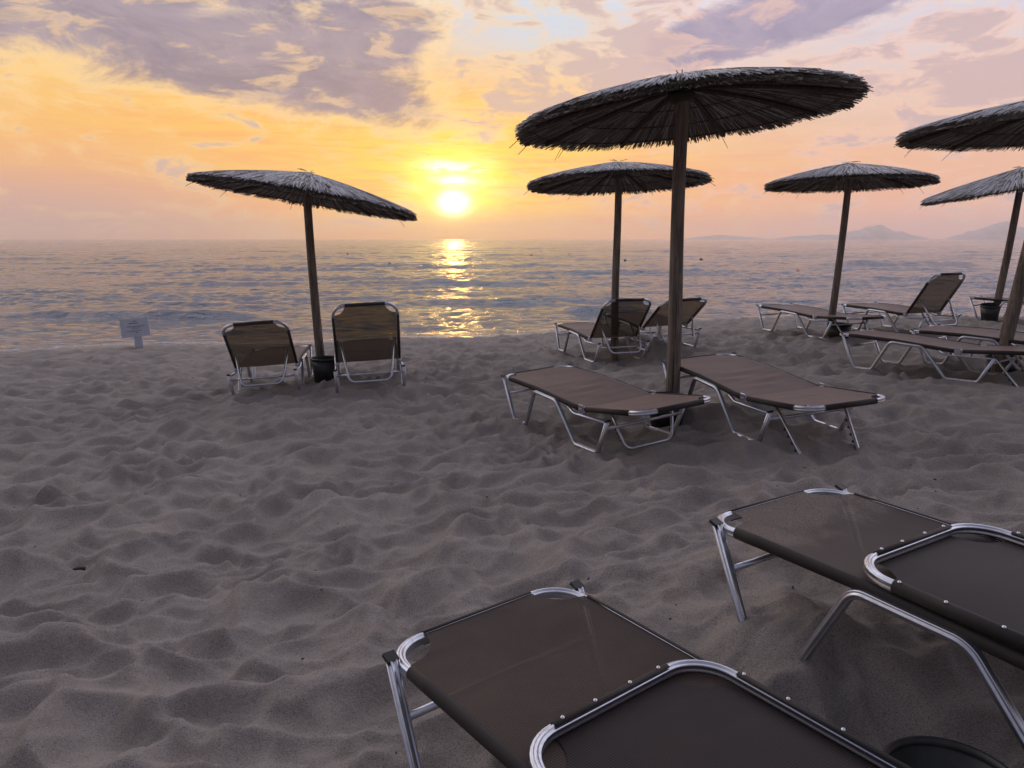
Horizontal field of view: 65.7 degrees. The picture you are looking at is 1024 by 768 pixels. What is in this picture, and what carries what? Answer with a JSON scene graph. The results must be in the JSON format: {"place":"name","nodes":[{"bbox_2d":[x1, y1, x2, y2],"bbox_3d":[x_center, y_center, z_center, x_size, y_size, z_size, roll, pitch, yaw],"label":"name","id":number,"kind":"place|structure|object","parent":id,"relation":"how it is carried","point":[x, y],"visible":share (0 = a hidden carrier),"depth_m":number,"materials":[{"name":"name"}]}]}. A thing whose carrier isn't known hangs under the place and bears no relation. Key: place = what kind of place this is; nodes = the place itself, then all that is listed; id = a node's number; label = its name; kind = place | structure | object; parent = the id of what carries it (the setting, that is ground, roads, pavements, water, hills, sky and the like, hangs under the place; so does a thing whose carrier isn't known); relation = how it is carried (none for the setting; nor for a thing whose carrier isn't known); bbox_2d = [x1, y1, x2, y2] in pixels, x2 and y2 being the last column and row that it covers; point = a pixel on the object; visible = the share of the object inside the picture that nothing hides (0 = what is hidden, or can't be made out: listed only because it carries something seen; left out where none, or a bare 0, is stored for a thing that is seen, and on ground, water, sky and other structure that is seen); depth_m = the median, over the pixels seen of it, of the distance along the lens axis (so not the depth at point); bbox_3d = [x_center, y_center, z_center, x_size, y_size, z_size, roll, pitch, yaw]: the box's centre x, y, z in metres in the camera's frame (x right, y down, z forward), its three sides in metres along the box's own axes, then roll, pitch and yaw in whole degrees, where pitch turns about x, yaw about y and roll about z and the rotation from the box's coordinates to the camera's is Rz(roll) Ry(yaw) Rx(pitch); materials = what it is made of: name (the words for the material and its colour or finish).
{"place":"outdoors","nodes":[
{"label":"outdoors","id":0,"kind":"place"},
{"bbox_2d":[0,313,1023,767],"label":"sand beach","id":1,"kind":"structure","parent":0,"point":[200,523],"depth_m":4.14,"materials":[{"name":"beige sand"}]},
{"bbox_2d":[73,566,85,569],"bbox_3d":[-2.120,0.905,3.888,0.057,0.020,0.023,-2,11,-12],"label":"twig","id":2,"kind":"object","parent":1,"relation":"on","point":[80,568],"visible":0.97,"depth_m":3.88,"materials":[{"name":"brown wood"}]},
{"bbox_2d":[119,317,150,346],"bbox_3d":[-6.356,-0.763,13.449,0.460,0.698,0.039,-7,5,-9],"label":"sign","id":3,"kind":"object","parent":1,"relation":"on","point":[137,329],"visible":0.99,"depth_m":13.42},
{"bbox_2d":[222,320,312,394],"bbox_3d":[-2.684,-0.361,8.848,0.705,0.804,1.717,-5,9,-7],"label":"sun lounger","id":4,"kind":"object","parent":1,"relation":"on","point":[254,344],"visible":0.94,"depth_m":8.24,"materials":[{"name":"fabric"}]},
{"bbox_2d":[186,168,417,355],"bbox_3d":[-2.292,-1.109,8.988,2.462,2.585,2.525,0,10,0],"label":"thatched parasol","id":5,"kind":"object","parent":1,"relation":"on","point":[307,191],"visible":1,"depth_m":8.68,"materials":[{"name":"brown wicker"}]},
{"bbox_2d":[310,355,339,382],"bbox_3d":[-2.100,-0.167,8.956,0.346,0.270,0.346,-3,11,-17],"label":"bucket","id":6,"kind":"object","parent":1,"relation":"on","point":[323,367],"visible":0.77,"depth_m":8.83,"materials":[{"name":"black plastic"}]},
{"bbox_2d":[331,301,405,392],"bbox_3d":[-1.569,-0.478,8.565,0.705,0.916,1.628,-5,11,-11],"label":"sun lounger","id":7,"kind":"object","parent":1,"relation":"on","point":[368,331],"visible":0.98,"depth_m":7.97,"materials":[{"name":"fabric"}]},
{"bbox_2d":[14,367,936,753],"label":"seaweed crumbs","id":8,"kind":"object","parent":1,"relation":"on","point":[430,455],"visible":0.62,"depth_m":4.13,"materials":[{"name":"black plant"}]},
{"bbox_2d":[554,298,650,361],"bbox_3d":[1.173,-0.780,10.520,0.705,0.824,1.695,-4,11,-18],"label":"sun lounger","id":9,"kind":"object","parent":1,"relation":"on","point":[625,318],"visible":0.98,"depth_m":9.99,"materials":[{"name":"fabric"}]},
{"bbox_2d":[501,363,710,452],"bbox_3d":[0.660,0.178,6.071,0.705,0.399,1.927,-10,13,-27],"label":"sun lounger","id":10,"kind":"object","parent":1,"relation":"on","point":[582,391],"visible":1,"depth_m":5.93,"materials":[{"name":"fabric"}]},
{"bbox_2d":[525,159,714,360],"bbox_3d":[1.346,-1.436,10.233,2.396,2.826,2.357,0,10,0],"label":"thatched parasol","id":11,"kind":"object","parent":1,"relation":"on","point":[617,179],"visible":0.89,"depth_m":10.19,"materials":[{"name":"brown wicker"}]},
{"bbox_2d":[382,579,911,767],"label":"sun lounger","id":12,"kind":"object","parent":1,"relation":"on","point":[576,677],"visible":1,"depth_m":1.95,"materials":[{"name":"fabric"}]},
{"bbox_2d":[608,297,706,351],"bbox_3d":[1.897,-0.872,10.693,0.705,0.696,1.812,-6,12,-17],"label":"sun lounger","id":13,"kind":"object","parent":1,"relation":"on","point":[691,309],"visible":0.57,"depth_m":10.14,"materials":[{"name":"fabric"}]},
{"bbox_2d":[649,391,684,427],"bbox_3d":[1.220,0.206,6.259,0.326,0.240,0.326,-3,11,-17],"label":"bucket","id":14,"kind":"object","parent":1,"relation":"on","point":[662,422],"visible":0.28,"depth_m":6.17,"materials":[{"name":"black plastic"}]},
{"bbox_2d":[509,67,873,392],"bbox_3d":[1.303,-0.958,6.269,2.655,2.866,2.617,0,10,0],"label":"thatched parasol","id":15,"kind":"object","parent":1,"relation":"on","point":[678,110],"visible":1,"depth_m":6.20,"materials":[{"name":"brown wicker"}]},
{"bbox_2d":[661,351,884,453],"bbox_3d":[1.864,0.174,5.934,0.705,0.504,1.930,-7,13,-16],"label":"sun lounger","id":16,"kind":"object","parent":1,"relation":"on","point":[743,379],"visible":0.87,"depth_m":5.73,"materials":[{"name":"fabric"}]},
{"bbox_2d":[756,303,886,339],"bbox_3d":[4.386,-0.834,11.398,0.705,0.504,1.932,-5,11,-24],"label":"sun lounger","id":17,"kind":"object","parent":1,"relation":"on","point":[811,313],"visible":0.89,"depth_m":11.29,"materials":[{"name":"fabric"}]},
{"bbox_2d":[827,322,852,338],"bbox_3d":[4.620,-0.736,11.200,0.336,0.240,0.336,-3,11,-17],"label":"bucket","id":18,"kind":"object","parent":1,"relation":"on","point":[834,331],"visible":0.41,"depth_m":11.09,"materials":[{"name":"black plastic"}]},
{"bbox_2d":[763,161,940,335],"bbox_3d":[4.674,-1.771,11.153,2.303,2.641,2.269,0,10,0],"label":"thatched parasol","id":19,"kind":"object","parent":1,"relation":"on","point":[847,178],"visible":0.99,"depth_m":11.03,"materials":[{"name":"brown wicker"}]},
{"bbox_2d":[709,483,1023,749],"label":"sun lounger","id":20,"kind":"object","parent":1,"relation":"on","point":[960,586],"visible":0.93,"depth_m":2.33,"materials":[{"name":"fabric"}]},
{"bbox_2d":[841,272,965,333],"bbox_3d":[5.608,-1.191,11.481,0.705,0.858,1.652,-5,10,-21],"label":"sun lounger","id":21,"kind":"object","parent":1,"relation":"on","point":[937,293],"visible":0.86,"depth_m":11.00,"materials":[{"name":"fabric"}]},
{"bbox_2d":[840,328,1023,386],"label":"sun lounger","id":22,"kind":"object","parent":1,"relation":"on","point":[941,345],"visible":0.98,"depth_m":7.97,"materials":[{"name":"fabric"}]},
{"bbox_2d":[883,735,1008,767],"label":"bucket","id":23,"kind":"object","parent":1,"relation":"on","point":[920,751],"visible":0.83,"depth_m":1.98,"materials":[{"name":"black plastic"}]},
{"bbox_2d":[894,101,1023,372],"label":"thatched parasol","id":24,"kind":"object","parent":1,"relation":"on","point":[1000,127],"visible":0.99,"depth_m":8.08,"materials":[{"name":"brown wicker"}]},
{"bbox_2d":[910,324,1023,370],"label":"sun lounger","id":25,"kind":"object","parent":1,"relation":"on","point":[978,333],"visible":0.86,"depth_m":8.50,"materials":[{"name":"fabric"}]},
{"bbox_2d":[920,166,1023,321],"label":"thatched parasol","id":26,"kind":"object","parent":1,"relation":"on","point":[1010,181],"visible":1,"depth_m":12.64,"materials":[{"name":"brown wicker"}]},
{"bbox_2d":[979,303,1001,321],"bbox_3d":[7.789,-1.166,12.934,0.316,0.260,0.316,-10,19,-15],"label":"bucket","id":27,"kind":"object","parent":1,"relation":"on","point":[989,311],"visible":0.97,"depth_m":12.85,"materials":[{"name":"black plastic"}]},
{"bbox_2d":[967,296,1023,318],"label":"sun lounger","id":28,"kind":"object","parent":1,"relation":"on","point":[1003,300],"visible":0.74,"depth_m":13.12,"materials":[{"name":"metal"}]},
{"bbox_2d":[985,354,1022,371],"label":"bucket","id":29,"kind":"object","parent":1,"relation":"on","point":[1011,369],"visible":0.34,"depth_m":8.12,"materials":[{"name":"black plastic"}]},
{"bbox_2d":[0,239,1023,352],"bbox_3d":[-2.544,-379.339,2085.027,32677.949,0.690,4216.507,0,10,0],"label":"sea water","id":30,"kind":"structure","parent":0,"point":[57,294],"depth_m":34.83,"materials":[{"name":"blue liquid"}]},
{"bbox_2d":[0,0,1023,238],"label":"sky","id":31,"kind":"structure","parent":0,"point":[107,107],"materials":[{"name":"orange"}]},
{"bbox_2d":[687,235,764,238],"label":"hill","id":32,"kind":"structure","parent":0,"point":[721,237],"depth_m":3565.04,"materials":[{"name":"grey"}]},
{"bbox_2d":[775,225,927,238],"bbox_3d":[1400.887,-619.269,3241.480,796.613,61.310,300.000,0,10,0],"label":"hill","id":33,"kind":"structure","parent":0,"point":[877,232],"depth_m":3150.85,"materials":[{"name":"grey"}]},
{"bbox_2d":[945,221,1023,238],"bbox_3d":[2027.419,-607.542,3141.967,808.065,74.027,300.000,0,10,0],"label":"hill","id":34,"kind":"structure","parent":0,"point":[999,230],"depth_m":3050.76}
]}

